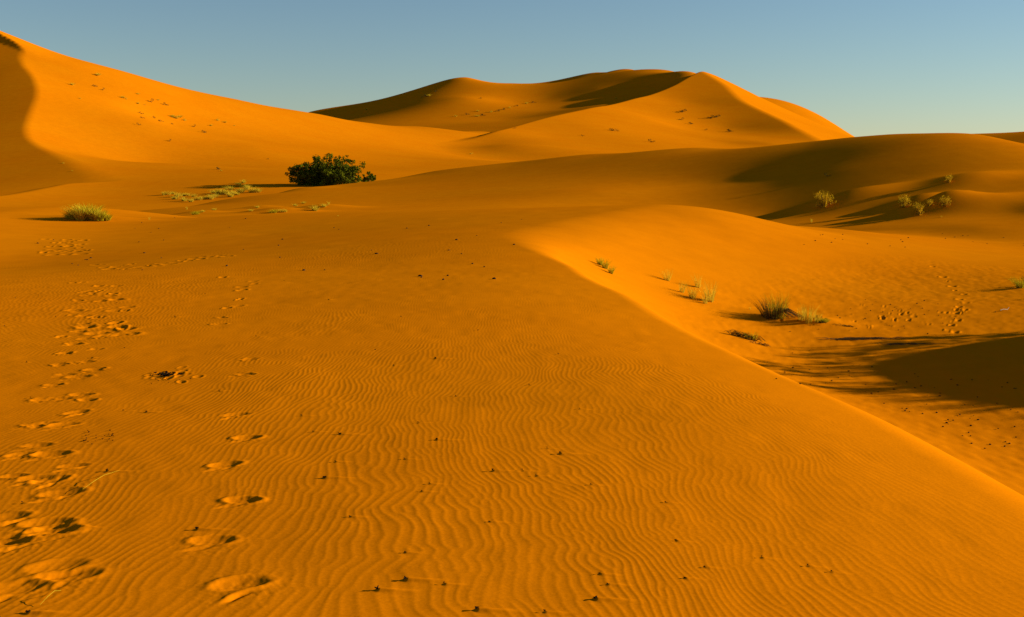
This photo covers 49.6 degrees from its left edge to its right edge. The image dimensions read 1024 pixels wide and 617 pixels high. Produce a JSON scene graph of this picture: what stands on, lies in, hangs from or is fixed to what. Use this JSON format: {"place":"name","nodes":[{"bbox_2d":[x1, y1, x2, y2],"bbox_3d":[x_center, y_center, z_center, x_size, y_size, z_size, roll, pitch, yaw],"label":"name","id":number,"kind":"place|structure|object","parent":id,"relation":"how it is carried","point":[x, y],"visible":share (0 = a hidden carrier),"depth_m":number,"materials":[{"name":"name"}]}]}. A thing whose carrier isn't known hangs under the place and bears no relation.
{"place":"outdoors","nodes":[
{"label":"outdoors","id":0,"kind":"place"},
{"bbox_2d":[67,206,176,210],"bbox_3d":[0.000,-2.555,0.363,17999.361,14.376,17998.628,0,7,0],"label":"side dune","id":1,"kind":"structure","parent":0,"point":[135,208],"depth_m":120.73,"materials":[{"name":"orange sand"}]},
{"bbox_2d":[0,31,524,206],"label":"dune","id":2,"kind":"structure","parent":0,"point":[105,147],"depth_m":247.99,"materials":[{"name":"orange sand"}]},
{"bbox_2d":[214,189,227,193],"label":"shrub","id":3,"kind":"object","parent":2,"relation":"on","point":[222,191],"visible":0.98,"depth_m":141.99,"materials":[{"name":"yellow plant"}]},
{"bbox_2d":[244,185,258,192],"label":"shrub","id":4,"kind":"object","parent":2,"relation":"on","point":[254,189],"visible":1,"depth_m":143.24,"materials":[{"name":"yellow plant"}]},
{"bbox_2d":[285,153,365,185],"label":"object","id":5,"kind":"object","parent":2,"relation":"on","point":[329,173],"visible":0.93,"depth_m":153.95,"materials":[{"name":"green plant"}]},
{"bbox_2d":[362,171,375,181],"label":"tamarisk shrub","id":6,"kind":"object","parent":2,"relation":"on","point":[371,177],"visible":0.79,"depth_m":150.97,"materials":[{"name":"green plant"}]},
{"bbox_2d":[0,204,1023,616],"bbox_3d":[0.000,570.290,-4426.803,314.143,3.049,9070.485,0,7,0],"label":"dune","id":7,"kind":"structure","parent":0,"point":[686,436],"depth_m":9.57,"materials":[{"name":"orange sand"}]},
{"bbox_2d":[61,203,111,220],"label":"grass mound","id":8,"kind":"object","parent":7,"relation":"on","point":[81,213],"depth_m":51.72,"materials":[{"name":"green plant"}]},
{"bbox_2d":[594,256,604,265],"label":"grass tuft","id":9,"kind":"object","parent":7,"relation":"on","point":[601,262],"visible":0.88,"depth_m":29.27,"materials":[{"name":"green plant"}]},
{"bbox_2d":[598,260,610,268],"bbox_3d":[2.420,-1.171,29.024,0.398,0.307,0.379,-4,8,-27],"label":"grass tuft","id":10,"kind":"object","parent":7,"relation":"on","point":[605,263],"visible":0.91,"depth_m":29.03,"materials":[{"name":"plant"}]},
{"bbox_2d":[605,266,615,273],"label":"grass tuft","id":11,"kind":"object","parent":7,"relation":"on","point":[611,270],"visible":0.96,"depth_m":28.53,"materials":[{"name":"plant"}]},
{"bbox_2d":[659,269,673,280],"bbox_3d":[4.278,-0.950,30.784,0.467,0.413,0.428,0,7,0],"label":"grass tuft","id":12,"kind":"object","parent":7,"relation":"on","point":[667,278],"visible":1,"depth_m":30.81,"materials":[{"name":"plant"}]},
{"bbox_2d":[679,280,686,292],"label":"grass tuft","id":13,"kind":"object","parent":7,"relation":"on","point":[681,289],"visible":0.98,"depth_m":29.70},
{"bbox_2d":[685,283,700,298],"bbox_3d":[4.787,-0.454,29.146,0.467,0.450,0.509,0,7,1],"label":"grass tuft","id":14,"kind":"object","parent":7,"relation":"on","point":[692,295],"visible":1,"depth_m":29.16,"materials":[{"name":"plant"}]},
{"bbox_2d":[690,275,700,287],"bbox_3d":[5.102,-0.789,30.931,0.401,0.456,0.376,4,8,31],"label":"grass tuft","id":15,"kind":"object","parent":7,"relation":"on","point":[698,285],"visible":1,"depth_m":30.95,"materials":[{"name":"plant"}]},
{"bbox_2d":[700,282,716,301],"bbox_3d":[5.191,-0.468,29.196,0.716,0.632,0.656,-5,9,-32],"label":"grass tuft","id":16,"kind":"object","parent":7,"relation":"on","point":[709,295],"visible":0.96,"depth_m":29.24,"materials":[{"name":"plant"}]},
{"bbox_2d":[723,329,763,340],"bbox_3d":[5.399,0.632,25.764,1.026,0.310,0.434,0,7,0],"label":"dead brush","id":17,"kind":"object","parent":7,"relation":"on","point":[743,335],"visible":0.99,"depth_m":25.75,"materials":[{"name":"brown plant"}]},
{"bbox_2d":[747,294,800,318],"bbox_3d":[6.728,-0.115,28.485,1.419,0.742,1.132,-3,8,-20],"label":"grass tuft","id":18,"kind":"object","parent":7,"relation":"on","point":[778,311],"visible":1,"depth_m":28.41,"materials":[{"name":"green plant"}]},
{"bbox_2d":[797,307,804,320],"bbox_3d":[7.462,0.117,28.357,0.387,0.440,0.363,4,8,30],"label":"grass tuft","id":19,"kind":"object","parent":7,"relation":"on","point":[802,314],"visible":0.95,"depth_m":28.33,"materials":[{"name":"green plant"}]},
{"bbox_2d":[797,303,819,323],"bbox_3d":[7.544,0.118,28.171,0.578,0.558,0.631,5,9,32],"label":"grass tuft","id":20,"kind":"object","parent":7,"relation":"on","point":[807,320],"visible":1,"depth_m":28.21,"materials":[{"name":"green plant"}]},
{"bbox_2d":[814,310,821,322],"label":"grass tuft","id":21,"kind":"object","parent":7,"relation":"on","point":[815,316],"visible":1,"depth_m":28.27,"materials":[{"name":"green plant"}]},
{"bbox_2d":[818,317,829,322],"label":"shrub","id":22,"kind":"object","parent":7,"relation":"on","point":[826,320],"visible":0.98,"depth_m":28.38,"materials":[{"name":"yellow plant"}]},
{"bbox_2d":[820,336,909,340],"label":"shadow on sand","id":23,"kind":"object","parent":7,"relation":"on","point":[856,338],"visible":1,"depth_m":26.75,"materials":[{"name":"brown sand"}]},
{"bbox_2d":[875,342,935,345],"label":"shadow","id":24,"kind":"object","parent":7,"relation":"on","point":[911,343],"visible":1,"depth_m":26.23},
{"bbox_2d":[1007,275,1023,287],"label":"grass tuft","id":25,"kind":"object","parent":7,"relation":"on","point":[1017,284],"visible":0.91,"depth_m":35.58,"materials":[{"name":"green plant"}]},
{"bbox_2d":[0,0,1023,136],"label":"sky","id":26,"kind":"structure","parent":0,"point":[866,67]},
{"bbox_2d":[139,133,1023,237],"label":"dune","id":27,"kind":"structure","parent":0,"point":[868,181],"depth_m":91.48,"materials":[{"name":"orange sand"}]},
{"bbox_2d":[311,204,319,210],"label":"shrub","id":28,"kind":"object","parent":27,"relation":"on","point":[315,208],"visible":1,"depth_m":82.56,"materials":[{"name":"yellow plant"}]},
{"bbox_2d":[814,190,834,207],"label":"shrub","id":29,"kind":"object","parent":27,"relation":"on","point":[823,202],"visible":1,"depth_m":77.01,"materials":[{"name":"green plant"}]},
{"bbox_2d":[898,195,911,207],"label":"shrub","id":30,"kind":"object","parent":27,"relation":"on","point":[903,202],"visible":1,"depth_m":73.49,"materials":[{"name":"green plant"}]},
{"bbox_2d":[912,202,923,214],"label":"shrub","id":31,"kind":"object","parent":27,"relation":"on","point":[918,211],"visible":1,"depth_m":70.14,"materials":[{"name":"green plant"}]},
{"bbox_2d":[939,195,950,206],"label":"shrub","id":32,"kind":"object","parent":27,"relation":"on","point":[944,203],"visible":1,"depth_m":70.62,"materials":[{"name":"green plant"}]},
{"bbox_2d":[944,175,953,182],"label":"shrub","id":33,"kind":"object","parent":27,"relation":"on","point":[948,179],"visible":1,"depth_m":78.15,"materials":[{"name":"green plant"}]},
{"bbox_2d":[309,69,853,160],"bbox_3d":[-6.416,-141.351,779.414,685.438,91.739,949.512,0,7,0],"label":"dune","id":34,"kind":"structure","parent":0,"point":[558,118],"depth_m":691.12,"materials":[{"name":"orange sand"}]},
{"bbox_2d":[978,132,1023,143],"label":"horizon dune","id":35,"kind":"structure","parent":0,"point":[1018,137],"depth_m":262.03,"materials":[{"name":"orange sand"}]}
]}

